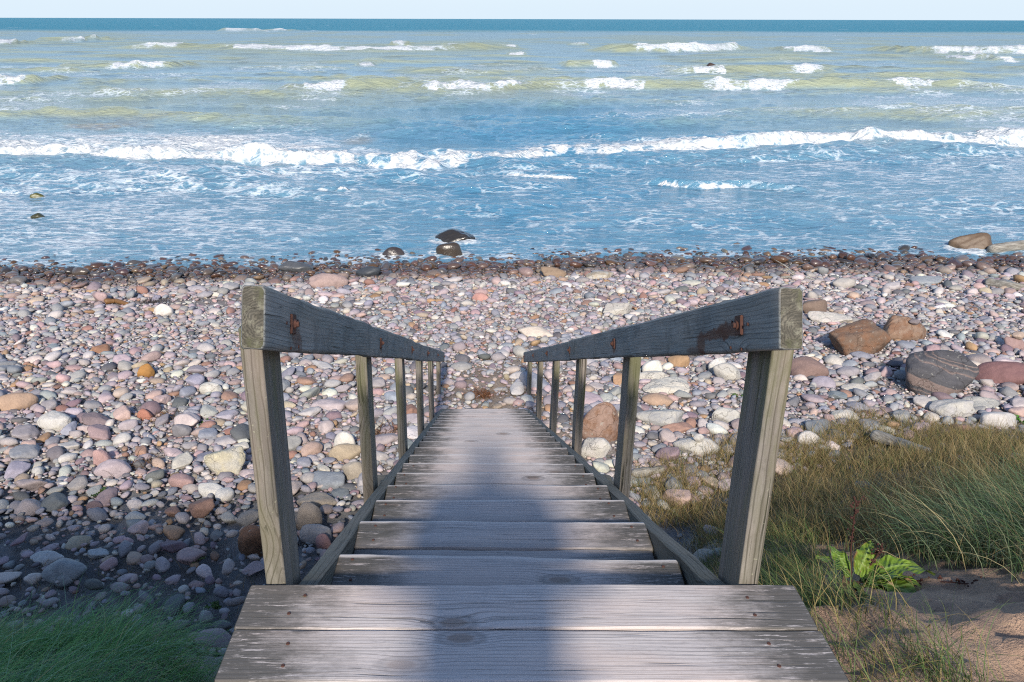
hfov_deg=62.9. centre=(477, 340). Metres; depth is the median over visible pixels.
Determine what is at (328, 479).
stone
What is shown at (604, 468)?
stone
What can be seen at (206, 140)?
sea water
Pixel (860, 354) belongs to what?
stone
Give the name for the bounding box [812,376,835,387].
stone
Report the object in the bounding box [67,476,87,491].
stone
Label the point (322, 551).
stone
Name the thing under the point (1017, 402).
stone
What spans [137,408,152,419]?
stone
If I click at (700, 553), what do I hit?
stone
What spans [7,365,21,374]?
stone
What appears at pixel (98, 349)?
stone
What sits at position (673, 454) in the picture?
stone
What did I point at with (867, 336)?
boulder
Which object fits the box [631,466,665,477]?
rock
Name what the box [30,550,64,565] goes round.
stone
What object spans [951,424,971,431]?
stone
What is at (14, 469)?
stone
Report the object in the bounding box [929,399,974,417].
boulder
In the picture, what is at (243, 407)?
stone
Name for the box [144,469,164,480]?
stone
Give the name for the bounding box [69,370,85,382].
stone
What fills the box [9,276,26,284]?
stone
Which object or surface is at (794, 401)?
stone
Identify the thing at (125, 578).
stone
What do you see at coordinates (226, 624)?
stone
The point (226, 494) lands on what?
stone
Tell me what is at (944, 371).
boulder
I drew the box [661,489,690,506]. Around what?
stone
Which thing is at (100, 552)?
stone
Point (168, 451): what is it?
stone
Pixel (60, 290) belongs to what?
beach cobbles and pebbles
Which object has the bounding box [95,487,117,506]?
stone
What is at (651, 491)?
stone
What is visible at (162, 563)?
stone
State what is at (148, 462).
dry seaweed
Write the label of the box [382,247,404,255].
boulder
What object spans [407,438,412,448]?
stone
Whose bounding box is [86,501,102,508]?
stone
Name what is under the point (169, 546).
stone
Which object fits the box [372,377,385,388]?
stone
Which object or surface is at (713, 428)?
stone
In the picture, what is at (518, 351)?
stone
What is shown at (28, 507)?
stone
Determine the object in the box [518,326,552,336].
slab
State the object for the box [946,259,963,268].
stone
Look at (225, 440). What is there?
stone
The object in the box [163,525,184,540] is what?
stone
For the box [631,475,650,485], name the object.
stone
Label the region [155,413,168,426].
stone
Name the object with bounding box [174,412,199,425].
stone
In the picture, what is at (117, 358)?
stone
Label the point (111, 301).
kelp stalk
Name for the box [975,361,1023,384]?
boulder
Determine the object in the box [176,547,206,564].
stone
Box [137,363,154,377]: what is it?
stone
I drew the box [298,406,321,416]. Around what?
stone
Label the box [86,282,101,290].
stone
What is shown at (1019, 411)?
stone
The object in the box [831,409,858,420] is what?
stone
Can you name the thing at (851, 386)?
boulder
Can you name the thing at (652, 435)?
stone
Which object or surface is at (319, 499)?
rock
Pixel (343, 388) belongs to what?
stone
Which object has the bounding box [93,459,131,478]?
stone
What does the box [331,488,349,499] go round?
stone
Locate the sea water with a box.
[0,18,1023,273]
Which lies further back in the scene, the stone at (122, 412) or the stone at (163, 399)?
the stone at (163, 399)
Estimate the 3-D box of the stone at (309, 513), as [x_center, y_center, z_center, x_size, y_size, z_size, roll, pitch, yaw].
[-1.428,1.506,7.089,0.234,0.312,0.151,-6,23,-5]
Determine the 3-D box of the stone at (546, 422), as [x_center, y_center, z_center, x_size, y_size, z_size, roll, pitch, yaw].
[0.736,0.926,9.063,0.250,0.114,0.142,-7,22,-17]
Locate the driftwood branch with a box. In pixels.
[773,259,814,279]
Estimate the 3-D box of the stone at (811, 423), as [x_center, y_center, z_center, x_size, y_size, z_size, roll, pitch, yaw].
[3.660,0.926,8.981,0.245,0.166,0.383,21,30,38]
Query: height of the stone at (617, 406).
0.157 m
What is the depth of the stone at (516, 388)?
10.04 m
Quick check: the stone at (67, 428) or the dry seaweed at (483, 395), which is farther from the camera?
the dry seaweed at (483, 395)
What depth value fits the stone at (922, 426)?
8.89 m
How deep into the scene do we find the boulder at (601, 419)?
8.58 m
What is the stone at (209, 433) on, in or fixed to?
on the beach ground at (980, 598)
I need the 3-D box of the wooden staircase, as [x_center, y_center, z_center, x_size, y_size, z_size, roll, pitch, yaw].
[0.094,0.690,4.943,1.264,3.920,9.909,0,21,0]
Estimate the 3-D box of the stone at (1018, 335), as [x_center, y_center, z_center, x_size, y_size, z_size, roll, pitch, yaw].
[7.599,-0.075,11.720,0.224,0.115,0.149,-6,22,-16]
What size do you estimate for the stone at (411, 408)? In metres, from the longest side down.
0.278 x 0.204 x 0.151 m
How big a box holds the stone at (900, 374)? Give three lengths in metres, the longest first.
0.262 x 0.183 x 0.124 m
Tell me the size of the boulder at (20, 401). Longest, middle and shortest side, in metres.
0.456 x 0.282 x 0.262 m
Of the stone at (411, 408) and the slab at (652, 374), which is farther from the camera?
the slab at (652, 374)
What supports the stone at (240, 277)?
on the beach ground at (980, 598)
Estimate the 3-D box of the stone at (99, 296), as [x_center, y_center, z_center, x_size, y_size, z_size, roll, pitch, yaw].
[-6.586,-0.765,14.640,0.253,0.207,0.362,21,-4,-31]
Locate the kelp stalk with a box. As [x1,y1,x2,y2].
[104,298,128,304]
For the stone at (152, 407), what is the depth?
9.44 m
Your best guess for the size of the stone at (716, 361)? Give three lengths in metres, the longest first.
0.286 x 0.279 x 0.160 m
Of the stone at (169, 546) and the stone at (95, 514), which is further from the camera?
the stone at (95, 514)
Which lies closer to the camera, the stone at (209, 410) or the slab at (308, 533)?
the slab at (308, 533)
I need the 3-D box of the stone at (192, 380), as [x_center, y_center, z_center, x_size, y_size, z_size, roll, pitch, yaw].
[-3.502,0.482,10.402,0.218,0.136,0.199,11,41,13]
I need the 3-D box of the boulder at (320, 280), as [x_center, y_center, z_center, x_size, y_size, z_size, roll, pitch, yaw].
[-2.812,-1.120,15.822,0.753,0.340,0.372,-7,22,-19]
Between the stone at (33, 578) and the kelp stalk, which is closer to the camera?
the stone at (33, 578)
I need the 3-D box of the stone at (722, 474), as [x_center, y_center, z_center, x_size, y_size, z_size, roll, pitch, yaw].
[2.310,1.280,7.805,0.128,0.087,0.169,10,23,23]
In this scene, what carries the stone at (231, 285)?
on the beach ground at (980, 598)
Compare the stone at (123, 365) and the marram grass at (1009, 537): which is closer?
the marram grass at (1009, 537)
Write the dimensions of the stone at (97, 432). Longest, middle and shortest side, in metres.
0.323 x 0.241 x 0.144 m
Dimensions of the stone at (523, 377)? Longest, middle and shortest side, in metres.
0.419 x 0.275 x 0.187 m
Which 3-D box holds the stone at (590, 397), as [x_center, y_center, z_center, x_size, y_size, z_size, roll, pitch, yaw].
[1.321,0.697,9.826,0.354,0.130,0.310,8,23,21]
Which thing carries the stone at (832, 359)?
on the beach ground at (980, 598)
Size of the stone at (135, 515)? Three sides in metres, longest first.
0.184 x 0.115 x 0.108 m
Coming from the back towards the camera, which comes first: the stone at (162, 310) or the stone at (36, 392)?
the stone at (162, 310)
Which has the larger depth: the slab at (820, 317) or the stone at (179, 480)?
the slab at (820, 317)
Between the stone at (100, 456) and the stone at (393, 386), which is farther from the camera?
the stone at (393, 386)
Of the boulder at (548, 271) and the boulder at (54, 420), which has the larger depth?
the boulder at (548, 271)
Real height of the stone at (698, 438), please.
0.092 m
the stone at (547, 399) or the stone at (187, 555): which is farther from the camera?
the stone at (547, 399)
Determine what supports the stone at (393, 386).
on the beach ground at (980, 598)
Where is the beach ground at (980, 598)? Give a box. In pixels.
[0,254,1023,681]
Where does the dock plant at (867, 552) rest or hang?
on the beach ground at (980, 598)
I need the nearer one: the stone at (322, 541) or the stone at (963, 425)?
the stone at (322, 541)
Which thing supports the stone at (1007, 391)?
on the beach ground at (980, 598)
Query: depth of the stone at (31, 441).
8.50 m
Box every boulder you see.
[0,392,38,410]
[30,193,43,197]
[30,213,44,218]
[37,410,71,431]
[41,558,86,587]
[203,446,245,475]
[278,261,313,271]
[309,273,348,287]
[328,443,360,461]
[356,266,380,276]
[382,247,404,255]
[435,228,474,242]
[436,242,462,255]
[540,266,566,277]
[582,402,618,441]
[586,271,613,278]
[603,302,632,315]
[673,437,719,456]
[713,363,740,380]
[790,356,828,376]
[803,299,826,312]
[829,319,890,355]
[841,383,868,392]
[883,315,926,340]
[905,350,978,395]
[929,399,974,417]
[948,232,991,248]
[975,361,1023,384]
[980,411,1016,428]
[1004,337,1023,348]
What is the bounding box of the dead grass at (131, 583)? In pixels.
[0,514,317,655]
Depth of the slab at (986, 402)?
9.54 m
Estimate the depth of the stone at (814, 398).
9.69 m
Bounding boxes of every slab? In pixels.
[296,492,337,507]
[299,524,331,546]
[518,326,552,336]
[636,409,683,426]
[639,371,668,378]
[642,360,662,371]
[642,376,689,393]
[642,393,672,406]
[807,311,851,323]
[909,276,942,284]
[962,396,999,407]
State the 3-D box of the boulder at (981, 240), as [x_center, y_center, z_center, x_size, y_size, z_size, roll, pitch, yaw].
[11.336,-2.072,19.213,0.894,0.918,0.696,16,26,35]
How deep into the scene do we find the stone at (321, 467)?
7.92 m
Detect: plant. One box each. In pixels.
[90,486,105,496]
[203,600,221,609]
[816,496,981,601]
[1012,413,1023,422]
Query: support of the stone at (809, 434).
on the beach ground at (980, 598)
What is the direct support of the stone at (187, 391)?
on the beach ground at (980, 598)
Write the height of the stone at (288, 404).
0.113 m
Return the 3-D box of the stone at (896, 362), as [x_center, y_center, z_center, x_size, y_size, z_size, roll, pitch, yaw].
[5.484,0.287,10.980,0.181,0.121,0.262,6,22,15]
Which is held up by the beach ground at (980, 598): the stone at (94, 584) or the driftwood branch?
the stone at (94, 584)
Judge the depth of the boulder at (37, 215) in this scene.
21.91 m
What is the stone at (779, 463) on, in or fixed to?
on the beach ground at (980, 598)
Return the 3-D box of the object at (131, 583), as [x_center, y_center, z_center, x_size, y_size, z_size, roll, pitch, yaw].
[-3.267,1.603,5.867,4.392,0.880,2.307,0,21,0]
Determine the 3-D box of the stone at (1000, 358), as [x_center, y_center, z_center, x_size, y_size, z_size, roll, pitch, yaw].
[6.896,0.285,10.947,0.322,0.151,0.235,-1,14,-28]
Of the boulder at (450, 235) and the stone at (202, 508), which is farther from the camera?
the boulder at (450, 235)
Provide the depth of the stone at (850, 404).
9.43 m
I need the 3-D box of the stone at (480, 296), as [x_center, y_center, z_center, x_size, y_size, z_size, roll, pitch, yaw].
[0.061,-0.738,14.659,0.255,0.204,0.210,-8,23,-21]
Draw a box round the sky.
[0,0,1023,19]
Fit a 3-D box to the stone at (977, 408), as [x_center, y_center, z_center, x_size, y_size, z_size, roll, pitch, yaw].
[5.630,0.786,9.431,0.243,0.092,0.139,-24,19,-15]
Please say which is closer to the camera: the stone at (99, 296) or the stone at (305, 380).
the stone at (305, 380)
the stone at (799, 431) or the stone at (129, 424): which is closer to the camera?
the stone at (799, 431)
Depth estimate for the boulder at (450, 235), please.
19.63 m
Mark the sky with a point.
(308, 9)
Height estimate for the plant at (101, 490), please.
0.059 m
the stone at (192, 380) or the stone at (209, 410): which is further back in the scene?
the stone at (192, 380)
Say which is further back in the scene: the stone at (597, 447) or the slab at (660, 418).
the slab at (660, 418)
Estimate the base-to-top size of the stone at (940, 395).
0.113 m
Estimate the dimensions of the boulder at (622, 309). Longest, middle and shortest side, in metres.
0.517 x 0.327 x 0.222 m
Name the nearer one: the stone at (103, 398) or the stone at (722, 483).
the stone at (722, 483)
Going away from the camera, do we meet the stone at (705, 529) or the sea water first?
the stone at (705, 529)
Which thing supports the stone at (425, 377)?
on the beach ground at (980, 598)
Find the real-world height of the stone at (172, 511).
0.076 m
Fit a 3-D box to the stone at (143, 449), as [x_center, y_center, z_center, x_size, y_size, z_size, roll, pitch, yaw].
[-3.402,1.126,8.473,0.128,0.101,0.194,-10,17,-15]
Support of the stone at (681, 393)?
on the beach ground at (980, 598)
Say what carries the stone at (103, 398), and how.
on the beach ground at (980, 598)
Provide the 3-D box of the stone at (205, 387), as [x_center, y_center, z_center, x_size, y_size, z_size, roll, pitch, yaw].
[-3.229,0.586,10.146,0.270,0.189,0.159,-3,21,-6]
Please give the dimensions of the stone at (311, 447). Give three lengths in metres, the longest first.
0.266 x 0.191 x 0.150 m
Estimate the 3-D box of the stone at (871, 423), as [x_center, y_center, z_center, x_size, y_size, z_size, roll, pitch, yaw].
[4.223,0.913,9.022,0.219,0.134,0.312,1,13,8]
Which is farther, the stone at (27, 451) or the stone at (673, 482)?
the stone at (27, 451)
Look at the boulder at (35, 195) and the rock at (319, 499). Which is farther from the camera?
the boulder at (35, 195)
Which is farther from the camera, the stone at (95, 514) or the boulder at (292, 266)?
the boulder at (292, 266)
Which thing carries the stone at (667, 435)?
on the beach ground at (980, 598)
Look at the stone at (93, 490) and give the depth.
7.64 m
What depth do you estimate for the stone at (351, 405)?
9.47 m
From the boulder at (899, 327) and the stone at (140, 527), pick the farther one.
the boulder at (899, 327)
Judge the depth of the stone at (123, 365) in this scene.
10.85 m
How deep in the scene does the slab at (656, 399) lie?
9.68 m
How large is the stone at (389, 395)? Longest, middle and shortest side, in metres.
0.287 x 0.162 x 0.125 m
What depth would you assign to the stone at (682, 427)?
8.92 m
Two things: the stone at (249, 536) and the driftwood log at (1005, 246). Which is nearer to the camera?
the stone at (249, 536)
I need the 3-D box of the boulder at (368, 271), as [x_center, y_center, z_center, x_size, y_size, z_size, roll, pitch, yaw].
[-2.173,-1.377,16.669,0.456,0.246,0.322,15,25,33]
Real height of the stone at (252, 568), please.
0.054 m
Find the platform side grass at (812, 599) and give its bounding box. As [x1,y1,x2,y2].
[688,503,1021,681]
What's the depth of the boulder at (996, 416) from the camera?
8.99 m
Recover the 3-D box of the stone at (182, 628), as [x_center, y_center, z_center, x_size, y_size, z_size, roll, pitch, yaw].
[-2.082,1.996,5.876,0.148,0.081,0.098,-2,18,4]
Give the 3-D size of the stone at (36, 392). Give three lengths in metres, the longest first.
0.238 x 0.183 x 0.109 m
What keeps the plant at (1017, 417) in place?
on the beach ground at (980, 598)
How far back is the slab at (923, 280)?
15.75 m
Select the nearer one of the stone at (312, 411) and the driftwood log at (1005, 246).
the stone at (312, 411)
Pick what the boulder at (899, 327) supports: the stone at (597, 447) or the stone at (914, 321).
the stone at (914, 321)
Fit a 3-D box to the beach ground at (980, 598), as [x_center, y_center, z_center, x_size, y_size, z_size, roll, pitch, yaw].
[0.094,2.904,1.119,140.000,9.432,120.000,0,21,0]
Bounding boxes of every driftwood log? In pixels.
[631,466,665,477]
[870,430,931,454]
[984,278,1023,290]
[987,240,1023,252]
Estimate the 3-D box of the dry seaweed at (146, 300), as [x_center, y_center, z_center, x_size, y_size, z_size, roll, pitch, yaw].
[-5.553,-0.722,14.521,0.923,0.174,0.680,-5,22,-13]
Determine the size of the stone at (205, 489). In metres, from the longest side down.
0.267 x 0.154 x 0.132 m
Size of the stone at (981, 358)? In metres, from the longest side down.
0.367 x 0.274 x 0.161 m
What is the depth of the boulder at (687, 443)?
8.36 m
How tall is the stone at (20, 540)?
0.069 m
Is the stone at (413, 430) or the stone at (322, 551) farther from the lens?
the stone at (413, 430)
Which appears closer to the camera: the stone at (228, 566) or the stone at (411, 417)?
the stone at (228, 566)
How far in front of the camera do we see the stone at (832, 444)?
8.53 m
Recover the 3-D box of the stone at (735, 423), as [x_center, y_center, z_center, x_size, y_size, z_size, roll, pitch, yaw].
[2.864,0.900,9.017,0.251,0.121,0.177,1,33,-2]
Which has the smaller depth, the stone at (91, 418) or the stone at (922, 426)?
the stone at (922, 426)
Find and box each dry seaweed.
[106,449,174,476]
[133,294,180,304]
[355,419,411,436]
[456,384,505,401]
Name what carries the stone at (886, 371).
on the beach ground at (980, 598)
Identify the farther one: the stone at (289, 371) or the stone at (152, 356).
the stone at (152, 356)
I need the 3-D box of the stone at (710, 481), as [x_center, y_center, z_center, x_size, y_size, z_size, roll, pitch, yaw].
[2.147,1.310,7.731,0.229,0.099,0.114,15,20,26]
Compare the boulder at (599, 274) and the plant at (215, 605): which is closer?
the plant at (215, 605)
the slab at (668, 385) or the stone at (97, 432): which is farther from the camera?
the slab at (668, 385)
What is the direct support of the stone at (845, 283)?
on the beach ground at (980, 598)
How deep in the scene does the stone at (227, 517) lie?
7.17 m
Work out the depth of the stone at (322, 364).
10.96 m
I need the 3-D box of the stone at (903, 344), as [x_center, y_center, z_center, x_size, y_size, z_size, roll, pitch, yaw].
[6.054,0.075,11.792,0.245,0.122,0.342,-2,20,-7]
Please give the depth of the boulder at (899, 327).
12.13 m
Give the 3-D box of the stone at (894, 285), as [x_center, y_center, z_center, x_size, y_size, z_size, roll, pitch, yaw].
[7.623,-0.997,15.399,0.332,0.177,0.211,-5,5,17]
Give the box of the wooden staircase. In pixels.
[214,285,848,681]
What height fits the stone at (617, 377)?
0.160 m
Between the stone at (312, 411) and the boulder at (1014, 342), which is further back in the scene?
the boulder at (1014, 342)
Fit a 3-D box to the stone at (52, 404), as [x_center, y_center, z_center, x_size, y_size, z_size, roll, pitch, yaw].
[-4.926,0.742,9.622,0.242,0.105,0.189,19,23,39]
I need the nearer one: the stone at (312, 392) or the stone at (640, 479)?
the stone at (640, 479)
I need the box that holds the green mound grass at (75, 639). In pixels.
[0,575,236,681]
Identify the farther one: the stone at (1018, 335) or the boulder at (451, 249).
the boulder at (451, 249)
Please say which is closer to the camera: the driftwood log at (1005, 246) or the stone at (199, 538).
the stone at (199, 538)
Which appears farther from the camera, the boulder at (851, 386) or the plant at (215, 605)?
the boulder at (851, 386)
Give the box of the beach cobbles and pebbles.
[0,242,1023,656]
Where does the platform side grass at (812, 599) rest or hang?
on the beach ground at (980, 598)
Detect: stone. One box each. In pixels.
[0,499,8,508]
[0,572,21,583]
[4,461,30,481]
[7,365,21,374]
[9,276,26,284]
[9,444,39,458]
[10,532,28,545]
[11,424,39,440]
[12,491,29,500]
[14,498,40,516]
[15,479,47,491]
[21,439,35,444]
[23,573,41,585]
[30,390,41,398]
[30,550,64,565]
[35,432,50,442]
[41,399,57,409]
[41,492,68,511]
[46,446,64,460]
[58,441,79,449]
[60,421,76,435]
[65,535,91,549]
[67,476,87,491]
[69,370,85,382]
[72,267,88,275]
[76,425,88,433]
[81,412,108,424]
[84,579,103,589]
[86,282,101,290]
[86,484,101,497]
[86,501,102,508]
[86,507,108,522]
[87,424,110,440]
[87,548,108,558]
[91,344,110,354]
[93,292,107,301]
[93,449,111,466]
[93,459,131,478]
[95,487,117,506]
[98,393,114,403]
[99,557,117,570]
[112,354,131,364]
[113,405,130,421]
[117,573,133,583]
[118,360,131,370]
[118,419,137,430]
[118,540,131,557]
[125,511,145,519]
[126,519,139,527]
[127,519,148,534]
[135,445,147,455]
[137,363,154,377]
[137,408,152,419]
[140,401,161,415]
[141,351,161,361]
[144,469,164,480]
[153,394,171,404]
[154,304,173,316]
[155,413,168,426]
[155,556,169,573]
[159,540,187,552]
[163,447,183,456]
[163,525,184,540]
[165,506,180,516]
[168,473,193,488]
[170,620,191,629]
[171,424,191,437]
[171,451,192,469]
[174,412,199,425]
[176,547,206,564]
[179,386,196,396]
[185,374,204,385]
[188,497,214,517]
[194,532,205,544]
[195,564,212,579]
[198,427,217,439]
[198,482,223,498]
[199,382,222,394]
[200,404,218,417]
[210,529,222,541]
[212,620,231,629]
[214,435,236,446]
[215,487,234,502]
[216,409,238,419]
[220,512,235,522]
[222,282,238,289]
[222,558,234,574]
[230,423,249,439]
[232,275,247,281]
[232,442,248,450]
[236,509,258,526]
[238,525,262,558]
[241,401,246,412]
[242,560,264,575]
[282,366,294,377]
[282,379,290,391]
[284,401,295,407]
[287,436,301,450]
[291,480,302,494]
[295,502,322,529]
[296,377,315,384]
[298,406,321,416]
[299,387,320,398]
[301,441,322,456]
[310,398,345,411]
[311,360,333,369]
[312,471,344,492]
[313,354,324,358]
[315,533,330,549]
[317,464,330,470]
[318,420,333,433]
[320,549,325,556]
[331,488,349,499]
[334,431,355,445]
[335,384,351,392]
[342,461,361,479]
[345,398,357,410]
[357,473,362,492]
[360,450,388,462]
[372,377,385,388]
[375,433,397,444]
[384,391,395,401]
[390,382,395,390]
[406,404,416,413]
[407,413,427,423]
[407,425,417,438]
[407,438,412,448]
[423,374,443,379]
[455,354,469,361]
[472,293,488,301]
[509,371,522,379]
[510,381,524,395]
[513,345,527,358]
[519,371,549,388]
[542,420,557,427]
[543,395,550,405]
[581,437,610,458]
[584,391,602,404]
[593,461,609,472]
[608,386,620,395]
[613,372,621,384]
[613,404,619,410]
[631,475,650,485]
[642,485,659,499]
[646,432,658,439]
[655,447,679,460]
[659,428,676,442]
[661,422,693,432]
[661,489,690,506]
[665,477,683,489]
[667,355,689,366]
[674,390,691,397]
[693,434,703,442]
[694,548,715,563]
[697,418,707,427]
[699,475,717,488]
[703,525,722,536]
[707,423,727,434]
[708,357,725,372]
[711,407,739,423]
[717,478,730,491]
[718,472,730,479]
[729,433,736,445]
[731,418,739,428]
[775,458,792,475]
[786,427,802,439]
[787,397,798,405]
[797,431,818,445]
[801,394,825,403]
[805,419,830,433]
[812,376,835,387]
[824,354,842,365]
[827,390,847,399]
[827,441,840,450]
[828,429,848,439]
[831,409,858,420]
[832,277,855,288]
[836,366,859,376]
[845,401,868,411]
[850,351,871,359]
[856,418,879,431]
[863,371,880,381]
[881,366,892,376]
[884,281,900,288]
[888,357,902,366]
[893,410,909,421]
[894,370,905,379]
[896,340,914,350]
[909,319,919,324]
[913,396,931,409]
[913,422,930,431]
[931,392,953,399]
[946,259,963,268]
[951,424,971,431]
[966,354,991,363]
[974,406,985,412]
[993,356,1014,361]
[999,386,1017,397]
[1008,407,1023,416]
[1010,397,1023,406]
[1011,331,1023,339]
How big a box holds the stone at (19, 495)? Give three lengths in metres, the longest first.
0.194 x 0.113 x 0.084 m
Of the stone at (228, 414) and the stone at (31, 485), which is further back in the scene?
the stone at (228, 414)
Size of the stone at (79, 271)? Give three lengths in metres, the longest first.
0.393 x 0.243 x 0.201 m
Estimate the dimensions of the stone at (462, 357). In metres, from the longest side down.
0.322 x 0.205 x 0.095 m
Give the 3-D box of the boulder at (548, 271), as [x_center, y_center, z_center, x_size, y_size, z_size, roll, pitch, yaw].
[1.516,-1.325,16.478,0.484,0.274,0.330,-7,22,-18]
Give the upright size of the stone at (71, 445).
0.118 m
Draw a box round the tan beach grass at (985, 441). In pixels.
[585,399,1023,557]
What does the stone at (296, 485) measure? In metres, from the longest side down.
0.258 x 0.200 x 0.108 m
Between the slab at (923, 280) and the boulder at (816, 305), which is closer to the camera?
the boulder at (816, 305)
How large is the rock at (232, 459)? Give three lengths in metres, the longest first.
0.387 x 0.319 x 0.250 m
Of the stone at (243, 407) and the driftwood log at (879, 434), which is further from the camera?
the stone at (243, 407)
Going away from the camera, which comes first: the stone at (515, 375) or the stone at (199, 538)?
the stone at (199, 538)
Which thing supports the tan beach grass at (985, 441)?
on the beach ground at (980, 598)
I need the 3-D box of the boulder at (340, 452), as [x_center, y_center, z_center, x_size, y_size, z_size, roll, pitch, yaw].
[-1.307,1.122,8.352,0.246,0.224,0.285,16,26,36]
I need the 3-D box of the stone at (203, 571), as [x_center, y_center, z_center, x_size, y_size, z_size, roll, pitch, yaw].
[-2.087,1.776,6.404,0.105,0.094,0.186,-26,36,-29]
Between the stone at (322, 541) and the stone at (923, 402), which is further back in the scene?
the stone at (923, 402)
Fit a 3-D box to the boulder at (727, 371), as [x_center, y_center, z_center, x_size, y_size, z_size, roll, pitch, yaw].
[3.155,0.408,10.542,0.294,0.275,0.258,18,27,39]
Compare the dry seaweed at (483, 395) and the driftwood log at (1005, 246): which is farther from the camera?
the driftwood log at (1005, 246)
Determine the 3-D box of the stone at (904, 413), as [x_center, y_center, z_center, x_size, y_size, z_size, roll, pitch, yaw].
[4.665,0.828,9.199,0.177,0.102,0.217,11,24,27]
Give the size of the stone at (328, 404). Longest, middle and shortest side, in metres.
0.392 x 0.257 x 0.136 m
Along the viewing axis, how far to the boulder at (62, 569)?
6.27 m
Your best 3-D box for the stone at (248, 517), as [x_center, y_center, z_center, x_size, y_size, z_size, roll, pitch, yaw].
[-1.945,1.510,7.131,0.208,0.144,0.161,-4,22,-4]
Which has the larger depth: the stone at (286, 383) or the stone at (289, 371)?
the stone at (289, 371)
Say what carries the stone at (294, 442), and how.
on the beach ground at (980, 598)
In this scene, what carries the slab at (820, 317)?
on the beach ground at (980, 598)
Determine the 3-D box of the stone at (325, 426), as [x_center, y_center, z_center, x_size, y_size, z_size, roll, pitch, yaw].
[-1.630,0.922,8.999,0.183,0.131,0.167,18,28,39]
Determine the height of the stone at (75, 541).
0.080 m
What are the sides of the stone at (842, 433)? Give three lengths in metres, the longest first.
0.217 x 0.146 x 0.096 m
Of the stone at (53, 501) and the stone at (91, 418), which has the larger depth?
the stone at (91, 418)
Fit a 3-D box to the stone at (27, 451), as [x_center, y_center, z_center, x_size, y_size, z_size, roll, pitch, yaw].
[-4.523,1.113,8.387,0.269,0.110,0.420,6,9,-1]
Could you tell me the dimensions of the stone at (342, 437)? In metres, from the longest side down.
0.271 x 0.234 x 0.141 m
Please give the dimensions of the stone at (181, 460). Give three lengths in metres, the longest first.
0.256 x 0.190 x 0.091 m
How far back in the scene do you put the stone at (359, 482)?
7.69 m
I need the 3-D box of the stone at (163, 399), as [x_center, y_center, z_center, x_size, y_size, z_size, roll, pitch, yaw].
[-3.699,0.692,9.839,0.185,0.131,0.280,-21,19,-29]
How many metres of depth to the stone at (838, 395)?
9.85 m
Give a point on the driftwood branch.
(791, 273)
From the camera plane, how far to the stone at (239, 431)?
8.74 m
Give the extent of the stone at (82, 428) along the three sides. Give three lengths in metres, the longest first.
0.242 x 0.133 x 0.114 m
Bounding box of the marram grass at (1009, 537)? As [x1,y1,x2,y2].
[818,435,1023,587]
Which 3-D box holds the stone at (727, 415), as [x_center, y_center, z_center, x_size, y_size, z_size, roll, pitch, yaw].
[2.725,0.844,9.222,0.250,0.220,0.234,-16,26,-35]
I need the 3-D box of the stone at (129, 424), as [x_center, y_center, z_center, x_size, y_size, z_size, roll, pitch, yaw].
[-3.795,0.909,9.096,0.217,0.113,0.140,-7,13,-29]
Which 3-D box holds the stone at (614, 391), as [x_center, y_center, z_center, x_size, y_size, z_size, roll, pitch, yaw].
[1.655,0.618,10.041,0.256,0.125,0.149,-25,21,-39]
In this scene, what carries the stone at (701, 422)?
on the beach ground at (980, 598)
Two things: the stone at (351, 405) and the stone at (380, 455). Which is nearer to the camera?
the stone at (380, 455)
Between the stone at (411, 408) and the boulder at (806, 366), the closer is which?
the stone at (411, 408)
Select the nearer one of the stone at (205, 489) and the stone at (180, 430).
the stone at (205, 489)
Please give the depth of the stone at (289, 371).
10.64 m
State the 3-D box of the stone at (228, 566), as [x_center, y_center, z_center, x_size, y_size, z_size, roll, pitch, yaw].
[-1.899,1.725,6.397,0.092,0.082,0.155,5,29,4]
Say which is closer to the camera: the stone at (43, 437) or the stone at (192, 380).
the stone at (43, 437)
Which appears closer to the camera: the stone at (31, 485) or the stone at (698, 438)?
the stone at (31, 485)
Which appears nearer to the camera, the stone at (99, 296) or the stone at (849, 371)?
the stone at (849, 371)
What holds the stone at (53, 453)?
on the beach ground at (980, 598)
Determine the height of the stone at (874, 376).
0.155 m
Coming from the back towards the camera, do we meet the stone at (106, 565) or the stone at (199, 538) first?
the stone at (199, 538)
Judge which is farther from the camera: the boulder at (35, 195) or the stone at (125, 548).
the boulder at (35, 195)
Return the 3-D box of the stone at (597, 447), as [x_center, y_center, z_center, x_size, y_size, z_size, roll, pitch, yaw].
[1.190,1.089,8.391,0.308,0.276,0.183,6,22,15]
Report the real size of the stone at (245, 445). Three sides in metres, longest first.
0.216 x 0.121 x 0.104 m
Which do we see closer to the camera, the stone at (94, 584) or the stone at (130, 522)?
the stone at (94, 584)
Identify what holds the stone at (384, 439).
on the beach ground at (980, 598)
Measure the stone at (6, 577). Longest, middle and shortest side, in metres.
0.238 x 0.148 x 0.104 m
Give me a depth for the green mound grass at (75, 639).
3.73 m
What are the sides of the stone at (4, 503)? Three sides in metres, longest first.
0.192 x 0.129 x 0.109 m
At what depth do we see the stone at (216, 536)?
6.81 m
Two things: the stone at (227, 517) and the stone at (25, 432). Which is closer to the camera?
the stone at (227, 517)
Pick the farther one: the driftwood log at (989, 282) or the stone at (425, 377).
the driftwood log at (989, 282)
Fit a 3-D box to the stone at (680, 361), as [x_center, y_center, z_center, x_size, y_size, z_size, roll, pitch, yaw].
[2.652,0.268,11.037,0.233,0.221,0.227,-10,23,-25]
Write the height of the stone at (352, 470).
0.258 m
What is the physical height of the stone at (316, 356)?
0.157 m
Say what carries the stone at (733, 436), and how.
on the beach ground at (980, 598)

